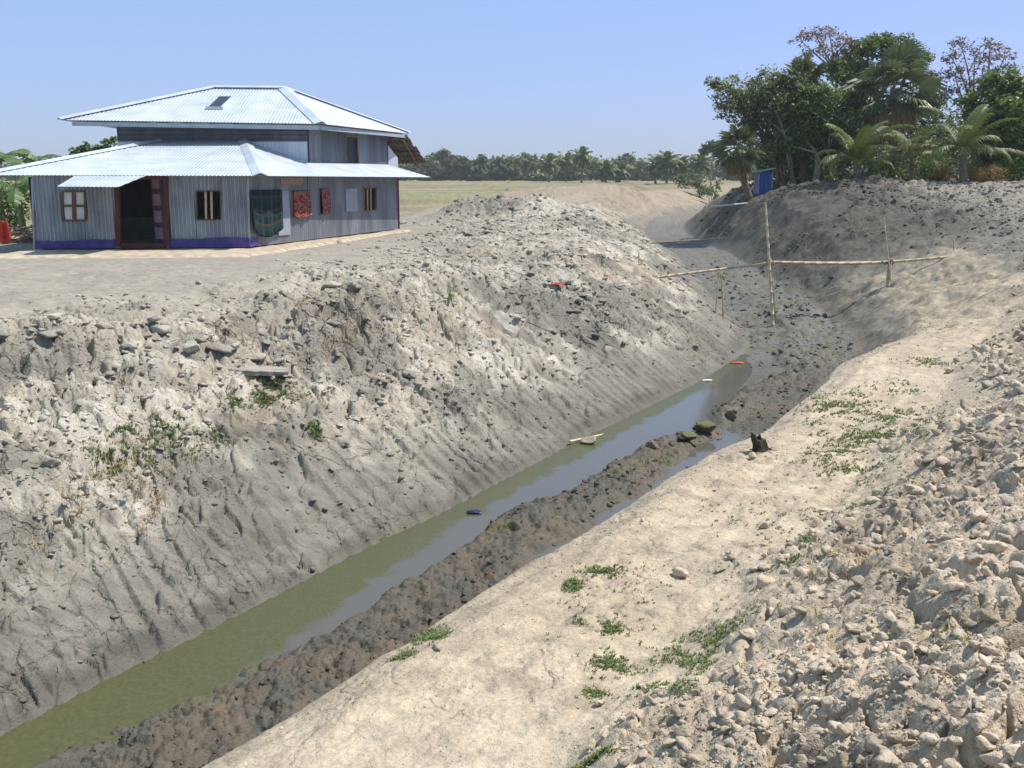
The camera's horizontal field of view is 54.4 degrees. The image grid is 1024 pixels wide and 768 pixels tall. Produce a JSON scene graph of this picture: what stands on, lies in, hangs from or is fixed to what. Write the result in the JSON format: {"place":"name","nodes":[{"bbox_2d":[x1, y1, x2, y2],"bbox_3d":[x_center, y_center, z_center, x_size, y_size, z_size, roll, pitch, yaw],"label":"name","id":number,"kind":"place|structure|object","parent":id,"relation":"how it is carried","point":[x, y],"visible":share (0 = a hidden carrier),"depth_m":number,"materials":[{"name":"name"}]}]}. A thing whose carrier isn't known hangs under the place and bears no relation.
{"place":"outdoors","nodes":[
{"label":"outdoors","id":0,"kind":"place"},
{"bbox_2d":[0,321,776,767],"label":"water","id":1,"kind":"structure","parent":0,"point":[326,601],"depth_m":10.85,"materials":[{"name":"green liquid"}]},
{"bbox_2d":[467,509,481,513],"bbox_3d":[-0.501,1.713,13.388,0.217,0.040,0.138,0,12,0],"label":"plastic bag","id":2,"kind":"object","parent":1,"relation":"on","point":[475,511],"visible":1,"depth_m":13.36,"materials":[{"name":"blue plastic"}]},
{"bbox_2d":[569,433,603,442],"bbox_3d":[1.435,0.910,17.331,0.053,0.172,1.486,9,15,38],"label":"bamboo stick","id":3,"kind":"object","parent":1,"relation":"on","point":[574,440],"visible":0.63,"depth_m":16.88,"materials":[{"name":"beige wood"}]},
{"bbox_2d":[580,435,595,443],"bbox_3d":[1.293,0.970,16.896,0.270,0.180,0.217,0,12,0],"label":"stone","id":4,"kind":"object","parent":1,"relation":"in","point":[589,440],"visible":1,"depth_m":16.86,"materials":[{"name":"stone"}]},
{"bbox_2d":[0,174,1023,767],"bbox_3d":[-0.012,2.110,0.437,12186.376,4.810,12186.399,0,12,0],"label":"ground","id":5,"kind":"structure","parent":0,"point":[268,548],"depth_m":11.66,"materials":[{"name":"soil"}]},
{"bbox_2d":[0,165,25,180],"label":"banana plant","id":6,"kind":"object","parent":5,"relation":"on","point":[12,176],"visible":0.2,"depth_m":257.90,"materials":[{"name":"green plant"}]},
{"bbox_2d":[0,175,31,234],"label":"banana plant","id":7,"kind":"object","parent":5,"relation":"on","point":[16,198],"visible":0.63,"depth_m":34.60,"materials":[{"name":"green plant"}]},
{"bbox_2d":[0,177,31,231],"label":"shrub","id":8,"kind":"object","parent":5,"relation":"on","point":[9,218],"visible":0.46,"depth_m":36.46,"materials":[{"name":"green plant"}]},
{"bbox_2d":[0,225,32,243],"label":"brushwood pile","id":9,"kind":"object","parent":5,"relation":"on","point":[24,238],"visible":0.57,"depth_m":31.09,"materials":[{"name":"brown wood"}]},
{"bbox_2d":[0,221,10,243],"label":"red cloth","id":10,"kind":"object","parent":9,"relation":"hanging from","point":[5,236],"visible":0.99,"depth_m":30.63,"materials":[{"name":"red fabric"}]},
{"bbox_2d":[0,150,40,219],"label":"banana plant","id":11,"kind":"object","parent":5,"relation":"on","point":[7,157],"visible":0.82,"depth_m":37.90,"materials":[{"name":"green plant"}]},
{"bbox_2d":[20,391,42,404],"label":"clay block","id":12,"kind":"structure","parent":5,"relation":"on","point":[30,398],"depth_m":11.99,"materials":[{"name":"soil"}]},
{"bbox_2d":[10,148,62,163],"bbox_3d":[-19.500,-7.883,40.402,2.869,3.189,2.663,6,13,25],"label":"banana plant","id":13,"kind":"object","parent":5,"relation":"on","point":[24,161],"visible":0.22,"depth_m":39.85,"materials":[{"name":"green plant"}]},
{"bbox_2d":[68,136,117,154],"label":"garden tree","id":14,"kind":"object","parent":5,"relation":"on","point":[106,142],"visible":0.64,"depth_m":45.63,"materials":[{"name":"green plant"}]},
{"bbox_2d":[183,341,200,352],"bbox_3d":[-4.606,-0.535,14.357,0.208,0.186,0.213,0,12,0],"label":"clay block","id":15,"kind":"object","parent":5,"relation":"on","point":[190,346],"depth_m":14.32,"materials":[{"name":"soil"}]},
{"bbox_2d":[0,85,428,258],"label":"tin house","id":16,"kind":"structure","parent":5,"relation":"on","point":[180,174],"depth_m":30.78,"materials":[{"name":"grey metal"}]},
{"bbox_2d":[61,190,86,220],"bbox_3d":[-11.911,-4.845,27.091,0.689,0.830,0.083,-1,12,-7],"label":"window","id":17,"kind":"structure","parent":16,"relation":"in","point":[73,202],"depth_m":27.09,"materials":[{"name":"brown wood"}]},
{"bbox_2d":[150,179,164,242],"bbox_3d":[-9.849,-4.854,27.727,0.660,1.860,0.046,11,16,43],"label":"door","id":18,"kind":"structure","parent":16,"relation":"in","point":[156,185],"depth_m":27.71,"materials":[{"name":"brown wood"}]},
{"bbox_2d":[196,190,221,219],"bbox_3d":[-8.378,-4.933,27.518,0.709,0.810,0.067,-1,12,-7],"label":"window","id":19,"kind":"structure","parent":16,"relation":"in","point":[211,194],"depth_m":27.51,"materials":[{"name":"brown wood"}]},
{"bbox_2d":[250,190,283,236],"bbox_3d":[-6.972,-4.870,28.471,0.075,1.330,1.751,3,12,16],"label":"hanging cloth","id":20,"kind":"object","parent":16,"relation":"hanging from","point":[267,207],"visible":1,"depth_m":28.44,"materials":[{"name":"green fabric"}]},
{"bbox_2d":[291,190,299,216],"bbox_3d":[-6.466,-5.511,30.432,0.075,0.795,1.081,3,12,16],"label":"window","id":21,"kind":"structure","parent":16,"relation":"in","point":[295,190],"depth_m":29.93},
{"bbox_2d":[293,190,311,217],"bbox_3d":[-6.383,-5.485,30.407,0.079,0.830,1.083,3,12,16],"label":"hanging cloth","id":22,"kind":"object","parent":16,"relation":"hanging from","point":[302,203],"visible":1,"depth_m":30.41,"materials":[{"name":"fabric"}]},
{"bbox_2d":[318,189,329,214],"bbox_3d":[-6.017,-5.830,31.926,0.074,0.815,0.763,3,12,16],"label":"window","id":23,"kind":"structure","parent":16,"relation":"in","point":[319,190],"depth_m":31.57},
{"bbox_2d":[321,189,331,213],"bbox_3d":[-5.943,-5.848,31.862,0.073,0.790,0.582,4,12,17],"label":"hanging cloth","id":24,"kind":"object","parent":16,"relation":"hanging from","point":[326,199],"visible":1,"depth_m":31.86,"materials":[{"name":"fabric"}]},
{"bbox_2d":[345,135,358,163],"bbox_3d":[-5.644,-8.219,35.080,0.095,1.020,1.029,4,12,17],"label":"window","id":25,"kind":"structure","parent":16,"relation":"in","point":[351,144],"depth_m":35.14,"materials":[{"name":"grey metal"}]},
{"bbox_2d":[363,187,375,211],"bbox_3d":[-5.029,-6.536,35.212,0.069,0.845,0.997,3,12,16],"label":"window","id":26,"kind":"structure","parent":16,"relation":"in","point":[364,187],"depth_m":35.26,"materials":[{"name":"brown wood"}]},
{"bbox_2d":[226,365,288,375],"bbox_3d":[-3.745,-0.198,14.571,0.938,0.114,0.203,2,21,-6],"label":"weathered board","id":27,"kind":"object","parent":5,"relation":"on","point":[253,370],"visible":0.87,"depth_m":14.54,"materials":[{"name":"grey wood"}]},
{"bbox_2d":[0,246,609,375],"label":"clay slabs","id":28,"kind":"structure","parent":5,"relation":"on","point":[162,330],"depth_m":14.75,"materials":[{"name":"soil"}]},
{"bbox_2d":[83,302,540,479],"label":"bank grass","id":29,"kind":"structure","parent":5,"relation":"on","point":[263,403],"depth_m":12.52,"materials":[{"name":"green plant"}]},
{"bbox_2d":[0,254,688,558],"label":"clay slabs","id":30,"kind":"structure","parent":5,"relation":"on","point":[46,461],"depth_m":14.98,"materials":[{"name":"soil"}]},
{"bbox_2d":[0,196,735,728],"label":"soil rubble","id":31,"kind":"object","parent":5,"relation":"on","point":[348,416],"visible":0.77,"depth_m":17.35,"materials":[{"name":"grey soil"}]},
{"bbox_2d":[400,157,444,180],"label":"tree","id":32,"kind":"object","parent":5,"relation":"on","point":[430,168],"visible":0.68,"depth_m":266.86,"materials":[{"name":"green plant"}]},
{"bbox_2d":[425,152,450,180],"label":"tree","id":33,"kind":"object","parent":5,"relation":"on","point":[441,176],"visible":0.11,"depth_m":281.36,"materials":[{"name":"green plant"}]},
{"bbox_2d":[431,146,464,180],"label":"tree","id":34,"kind":"object","parent":5,"relation":"on","point":[444,158],"visible":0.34,"depth_m":272.47,"materials":[{"name":"green plant"}]},
{"bbox_2d":[447,285,461,302],"bbox_3d":[-1.167,-1.741,19.608,0.293,0.414,0.324,9,15,38],"label":"seedling","id":35,"kind":"object","parent":5,"relation":"on","point":[450,292],"visible":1,"depth_m":19.61,"materials":[{"name":"green plant"}]},
{"bbox_2d":[55,260,858,767],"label":"soil rubble","id":36,"kind":"object","parent":5,"relation":"on","point":[609,466],"visible":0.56,"depth_m":15.32,"materials":[{"name":"soil"}]},
{"bbox_2d":[449,154,492,180],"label":"tree","id":37,"kind":"object","parent":5,"relation":"on","point":[475,170],"visible":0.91,"depth_m":244.95,"materials":[{"name":"green plant"}]},
{"bbox_2d":[0,151,976,179],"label":"wood","id":38,"kind":"object","parent":5,"relation":"on","point":[487,159],"visible":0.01,"depth_m":336.54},
{"bbox_2d":[486,162,504,180],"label":"palm tree","id":39,"kind":"object","parent":5,"relation":"on","point":[489,168],"visible":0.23,"depth_m":247.13,"materials":[{"name":"green plant"}]},
{"bbox_2d":[489,156,523,180],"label":"tree","id":40,"kind":"object","parent":5,"relation":"on","point":[509,170],"visible":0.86,"depth_m":246.74,"materials":[{"name":"green plant"}]},
{"bbox_2d":[2,217,1013,721],"bbox_3d":[3.051,-1.674,22.603,11.243,3.092,37.535,4,12,19],"label":"dry straw","id":41,"kind":"object","parent":5,"relation":"on","point":[850,545],"visible":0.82,"depth_m":10.77,"materials":[{"name":"beige plant"}]},
{"bbox_2d":[503,152,541,180],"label":"palm tree","id":42,"kind":"object","parent":5,"relation":"on","point":[527,159],"visible":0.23,"depth_m":261.91,"materials":[{"name":"green plant"}]},
{"bbox_2d":[523,162,552,180],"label":"tree","id":43,"kind":"object","parent":5,"relation":"on","point":[534,173],"visible":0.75,"depth_m":242.38,"materials":[{"name":"green plant"}]},
{"bbox_2d":[534,153,564,181],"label":"field palm","id":44,"kind":"object","parent":5,"relation":"on","point":[549,158],"visible":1,"depth_m":209.47,"materials":[{"name":"green plant"}]},
{"bbox_2d":[546,165,558,180],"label":"palm tree","id":45,"kind":"object","parent":5,"relation":"on","point":[553,178],"visible":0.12,"depth_m":271.24,"materials":[{"name":"green plant"}]},
{"bbox_2d":[550,282,564,285],"bbox_3d":[1.066,-2.333,23.250,0.361,0.079,0.172,0,12,0],"label":"cloth scrap","id":46,"kind":"object","parent":5,"relation":"on","point":[561,283],"visible":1,"depth_m":23.20,"materials":[{"name":"fabric"}]},
{"bbox_2d":[555,152,577,181],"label":"field palm","id":47,"kind":"object","parent":5,"relation":"on","point":[566,165],"visible":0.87,"depth_m":219.06,"materials":[{"name":"green plant"}]},
{"bbox_2d":[209,311,936,767],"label":"soil rubble","id":48,"kind":"object","parent":5,"relation":"on","point":[599,525],"visible":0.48,"depth_m":7.50,"materials":[{"name":"grey soil"}]},
{"bbox_2d":[554,158,592,180],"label":"tree","id":49,"kind":"object","parent":5,"relation":"on","point":[574,174],"visible":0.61,"depth_m":257.50,"materials":[{"name":"green plant"}]},
{"bbox_2d":[568,146,592,182],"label":"field palm","id":50,"kind":"object","parent":5,"relation":"on","point":[581,159],"visible":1,"depth_m":199.32,"materials":[{"name":"green plant"}]},
{"bbox_2d":[576,292,591,297],"bbox_3d":[1.681,-2.096,23.415,0.432,0.118,0.274,0,12,0],"label":"cloth scrap","id":51,"kind":"object","parent":5,"relation":"on","point":[583,294],"visible":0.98,"depth_m":23.33,"materials":[{"name":"white fabric"}]},
{"bbox_2d":[585,158,613,180],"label":"tree","id":52,"kind":"object","parent":5,"relation":"on","point":[591,176],"visible":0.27,"depth_m":272.26,"materials":[{"name":"green plant"}]},
{"bbox_2d":[591,159,619,182],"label":"field palm","id":53,"kind":"object","parent":5,"relation":"on","point":[607,167],"visible":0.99,"depth_m":194.89,"materials":[{"name":"green plant"}]},
{"bbox_2d":[608,154,631,180],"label":"palm tree","id":54,"kind":"object","parent":5,"relation":"on","point":[623,160],"visible":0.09,"depth_m":284.04,"materials":[{"name":"green plant"}]},
{"bbox_2d":[611,162,632,181],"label":"field palm","id":55,"kind":"object","parent":5,"relation":"on","point":[620,166],"visible":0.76,"depth_m":204.66,"materials":[{"name":"green plant"}]},
{"bbox_2d":[225,283,1023,767],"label":"soil rubble","id":56,"kind":"object","parent":5,"relation":"on","point":[883,757],"visible":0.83,"depth_m":4.19,"materials":[{"name":"beige soil"}]},
{"bbox_2d":[614,152,648,180],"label":"palm tree","id":57,"kind":"object","parent":5,"relation":"on","point":[629,158],"visible":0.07,"depth_m":285.33,"materials":[{"name":"green plant"}]},
{"bbox_2d":[627,160,661,180],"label":"tree","id":58,"kind":"object","parent":5,"relation":"on","point":[637,171],"visible":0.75,"depth_m":266.03,"materials":[{"name":"green plant"}]},
{"bbox_2d":[646,440,659,448],"bbox_3d":[2.345,1.015,16.381,0.188,0.159,0.266,-8,14,-33],"label":"mud lump","id":59,"kind":"object","parent":5,"relation":"on","point":[652,444],"visible":0.98,"depth_m":16.35,"materials":[{"name":"soil"}]},
{"bbox_2d":[640,154,669,183],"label":"field palm","id":60,"kind":"object","parent":5,"relation":"on","point":[651,169],"visible":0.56,"depth_m":184.96,"materials":[{"name":"green plant"}]},
{"bbox_2d":[648,150,683,183],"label":"field palm","id":61,"kind":"object","parent":5,"relation":"on","point":[666,157],"visible":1,"depth_m":179.91,"materials":[{"name":"green plant"}]},
{"bbox_2d":[318,284,1023,767],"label":"soil rubble","id":62,"kind":"object","parent":5,"relation":"on","point":[650,572],"visible":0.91,"depth_m":6.32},
{"bbox_2d":[671,155,691,181],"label":"field palm","id":63,"kind":"object","parent":5,"relation":"on","point":[682,166],"visible":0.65,"depth_m":189.86,"materials":[{"name":"green plant"}]},
{"bbox_2d":[660,157,703,180],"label":"tree","id":64,"kind":"object","parent":5,"relation":"on","point":[664,178],"visible":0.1,"depth_m":243.19,"materials":[{"name":"green plant"}]},
{"bbox_2d":[669,168,701,188],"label":"shrub","id":65,"kind":"object","parent":5,"relation":"on","point":[681,178],"visible":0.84,"depth_m":121.20,"materials":[{"name":"green plant"}]},
{"bbox_2d":[677,431,696,440],"bbox_3d":[2.938,0.883,16.767,0.275,0.160,0.367,-10,15,-41],"label":"mossy lump","id":66,"kind":"object","parent":5,"relation":"on","point":[687,435],"visible":1,"depth_m":16.71,"materials":[{"name":"plant"}]},
{"bbox_2d":[652,237,726,243],"bbox_3d":[7.043,-5.702,39.627,3.000,0.326,0.065,4,12,19],"label":"thin pole","id":67,"kind":"object","parent":5,"relation":"on","point":[687,240],"visible":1,"depth_m":39.65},
{"bbox_2d":[688,176,709,196],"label":"shrub","id":68,"kind":"object","parent":5,"relation":"on","point":[696,184],"visible":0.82,"depth_m":109.66,"materials":[{"name":"green plant"}]},
{"bbox_2d":[388,337,1011,767],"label":"short grass","id":69,"kind":"structure","parent":5,"relation":"on","point":[608,627],"depth_m":6.21,"materials":[{"name":"green plant"}]},
{"bbox_2d":[686,154,713,179],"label":"palm tree","id":70,"kind":"object","parent":5,"relation":"on","point":[690,161],"visible":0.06,"depth_m":280.60,"materials":[{"name":"green plant"}]},
{"bbox_2d":[686,153,714,183],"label":"field palm","id":71,"kind":"object","parent":5,"relation":"on","point":[699,162],"visible":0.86,"depth_m":184.95,"materials":[{"name":"green plant"}]},
{"bbox_2d":[691,421,716,432],"bbox_3d":[3.348,0.752,17.307,0.418,0.229,0.292,-5,13,-23],"label":"mossy lump","id":72,"kind":"object","parent":5,"relation":"on","point":[705,426],"visible":1,"depth_m":17.23,"materials":[{"name":"plant"}]},
{"bbox_2d":[697,139,719,185],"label":"flat topped tree","id":73,"kind":"object","parent":5,"relation":"on","point":[704,149],"visible":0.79,"depth_m":145.91,"materials":[{"name":"green plant"}]},
{"bbox_2d":[703,175,722,202],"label":"shrub","id":74,"kind":"object","parent":5,"relation":"on","point":[711,190],"visible":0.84,"depth_m":105.82,"materials":[{"name":"green plant"}]},
{"bbox_2d":[715,273,723,318],"bbox_3d":[6.077,-2.446,29.032,0.301,1.608,0.113,5,13,22],"label":"wooden stake","id":75,"kind":"object","parent":5,"relation":"on","point":[720,274],"visible":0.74,"depth_m":28.99,"materials":[{"name":"brown wood"}]},
{"bbox_2d":[416,173,1023,299],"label":"soil rubble","id":76,"kind":"object","parent":5,"relation":"on","point":[937,224],"visible":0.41,"depth_m":39.89,"materials":[{"name":"grey soil"}]},
{"bbox_2d":[709,150,748,180],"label":"tree","id":77,"kind":"object","parent":5,"relation":"on","point":[717,172],"visible":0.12,"depth_m":272.25,"materials":[{"name":"green plant"}]},
{"bbox_2d":[711,203,747,206],"bbox_3d":[10.876,-8.972,49.911,1.883,0.258,0.112,-1,12,-6],"label":"white pole","id":78,"kind":"object","parent":5,"relation":"on","point":[728,205],"visible":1,"depth_m":49.88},
{"bbox_2d":[727,407,738,418],"bbox_3d":[4.074,0.541,18.474,0.204,0.260,0.262,-4,12,-16],"label":"mud lump","id":79,"kind":"object","parent":5,"relation":"on","point":[732,413],"visible":1,"depth_m":18.39,"materials":[{"name":"soil"}]},
{"bbox_2d":[711,123,764,200],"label":"fan palm","id":80,"kind":"object","parent":5,"relation":"on","point":[738,165],"visible":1,"depth_m":49.89,"materials":[{"name":"green plant"}]},
{"bbox_2d":[703,63,817,185],"bbox_3d":[13.383,-13.445,52.416,7.002,6.614,4.083,-4,12,-17],"label":"spreading tree","id":81,"kind":"object","parent":5,"relation":"on","point":[752,100],"visible":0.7,"depth_m":51.69,"materials":[{"name":"green plant"}]},
{"bbox_2d":[749,432,776,454],"bbox_3d":[2.448,0.627,9.679,0.405,0.297,0.368,4,12,18],"label":"tree stump","id":82,"kind":"object","parent":5,"relation":"on","point":[760,444],"visible":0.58,"depth_m":9.66,"materials":[{"name":"brown wood"}]},
{"bbox_2d":[752,168,775,193],"bbox_3d":[13.054,-10.427,51.957,1.064,1.656,1.207,0,12,0],"label":"blue hut","id":83,"kind":"object","parent":5,"relation":"on","point":[763,182],"visible":0.85,"depth_m":51.51,"materials":[{"name":"plastic"}]},
{"bbox_2d":[771,50,833,183],"bbox_3d":[15.118,-13.764,52.160,3.477,7.092,3.490,-5,13,-24],"label":"fan palm","id":84,"kind":"object","parent":5,"relation":"on","point":[807,66],"visible":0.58,"depth_m":51.43,"materials":[{"name":"green plant"}]},
{"bbox_2d":[656,203,949,326],"bbox_3d":[8.783,-3.360,29.337,9.407,3.916,0.654,-1,12,-6],"label":"bamboo footbridge","id":85,"kind":"object","parent":5,"relation":"on","point":[770,263],"visible":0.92,"depth_m":29.38,"materials":[{"name":"beige wood"}]},
{"bbox_2d":[755,79,867,181],"bbox_3d":[15.660,-12.820,51.590,5.943,5.679,4.751,0,12,0],"label":"leafy tree","id":86,"kind":"object","parent":5,"relation":"on","point":[823,111],"visible":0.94,"depth_m":50.88,"materials":[{"name":"green plant"}]},
{"bbox_2d":[787,25,864,181],"bbox_3d":[17.590,-15.543,55.955,4.298,9.082,2.492,0,12,0],"label":"dry tree","id":87,"kind":"object","parent":5,"relation":"on","point":[821,47],"visible":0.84,"depth_m":55.27,"materials":[{"name":"brown plant"}]},
{"bbox_2d":[822,164,853,180],"bbox_3d":[16.185,-10.103,49.063,2.117,1.437,1.583,-5,13,-22],"label":"shrub","id":88,"kind":"object","parent":5,"relation":"on","point":[842,176],"visible":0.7,"depth_m":48.95,"materials":[{"name":"green plant"}]},
{"bbox_2d":[740,87,988,185],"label":"undergrowth","id":89,"kind":"object","parent":5,"relation":"on","point":[941,132],"visible":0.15,"depth_m":53.96,"materials":[{"name":"green plant"}]},
{"bbox_2d":[815,121,917,177],"bbox_3d":[15.599,-10.459,45.071,4.030,2.834,4.646,0,12,0],"label":"coconut palm","id":90,"kind":"object","parent":5,"relation":"on","point":[859,151],"visible":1,"depth_m":44.48,"materials":[{"name":"green plant"}]},
{"bbox_2d":[822,30,952,175],"bbox_3d":[20.988,-15.441,56.246,7.646,8.757,4.394,0,12,0],"label":"tall tree","id":91,"kind":"object","parent":5,"relation":"on","point":[882,42],"visible":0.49,"depth_m":55.03,"materials":[{"name":"green plant"}]},
{"bbox_2d":[837,37,948,178],"bbox_3d":[19.065,-13.492,50.416,5.392,7.566,5.314,0,12,0],"label":"fan palm","id":92,"kind":"object","parent":5,"relation":"on","point":[903,61],"visible":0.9,"depth_m":49.25,"materials":[{"name":"green plant"}]},
{"bbox_2d":[861,150,926,181],"bbox_3d":[18.987,-10.634,49.753,3.708,2.315,3.079,0,12,0],"label":"shrub","id":93,"kind":"object","parent":5,"relation":"on","point":[901,168],"visible":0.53,"depth_m":49.40,"materials":[{"name":"green plant"}]},
{"bbox_2d":[876,126,956,180],"bbox_3d":[18.641,-10.414,46.805,3.730,3.196,3.316,0,12,0],"label":"coconut palm","id":94,"kind":"object","parent":5,"relation":"on","point":[914,151],"visible":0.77,"depth_m":46.40,"materials":[{"name":"green plant"}]},
{"bbox_2d":[885,143,972,180],"bbox_3d":[20.832,-11.025,50.057,4.096,2.722,4.187,3,12,14],"label":"shrub","id":95,"kind":"object","parent":5,"relation":"on","point":[929,168],"visible":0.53,"depth_m":49.64,"materials":[{"name":"green plant"}]},
{"bbox_2d":[925,161,958,182],"bbox_3d":[20.413,-9.726,46.953,1.683,1.818,1.733,0,12,0],"label":"dry grass clump","id":96,"kind":"object","parent":5,"relation":"on","point":[943,174],"visible":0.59,"depth_m":46.77,"materials":[{"name":"brown plant"}]},
{"bbox_2d":[877,104,1023,182],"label":"coconut palm","id":97,"kind":"object","parent":5,"relation":"on","point":[966,141],"visible":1,"depth_m":43.66,"materials":[{"name":"green plant"}]},
{"bbox_2d":[932,35,1023,162],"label":"dry tree","id":98,"kind":"object","parent":5,"relation":"on","point":[989,58],"visible":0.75,"depth_m":54.42,"materials":[{"name":"brown plant"}]},
{"bbox_2d":[949,65,1023,181],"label":"broadleaf tree","id":99,"kind":"object","parent":5,"relation":"on","point":[1002,94],"visible":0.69,"depth_m":46.68,"materials":[{"name":"green plant"}]},
{"bbox_2d":[967,162,1010,182],"bbox_3d":[22.076,-9.550,45.999,2.244,1.838,2.527,-11,16,-41],"label":"dry grass clump","id":100,"kind":"object","parent":5,"relation":"on","point":[983,175],"visible":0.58,"depth_m":45.69,"materials":[{"name":"brown plant"}]},
{"bbox_2d":[975,156,1023,181],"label":"shrub","id":101,"kind":"object","parent":5,"relation":"on","point":[1012,175],"visible":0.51,"depth_m":46.41,"materials":[{"name":"green plant"}]},
{"bbox_2d":[0,0,1023,177],"label":"sky","id":102,"kind":"structure","parent":0,"point":[471,78],"materials":[{"name":"blue"}]}
]}

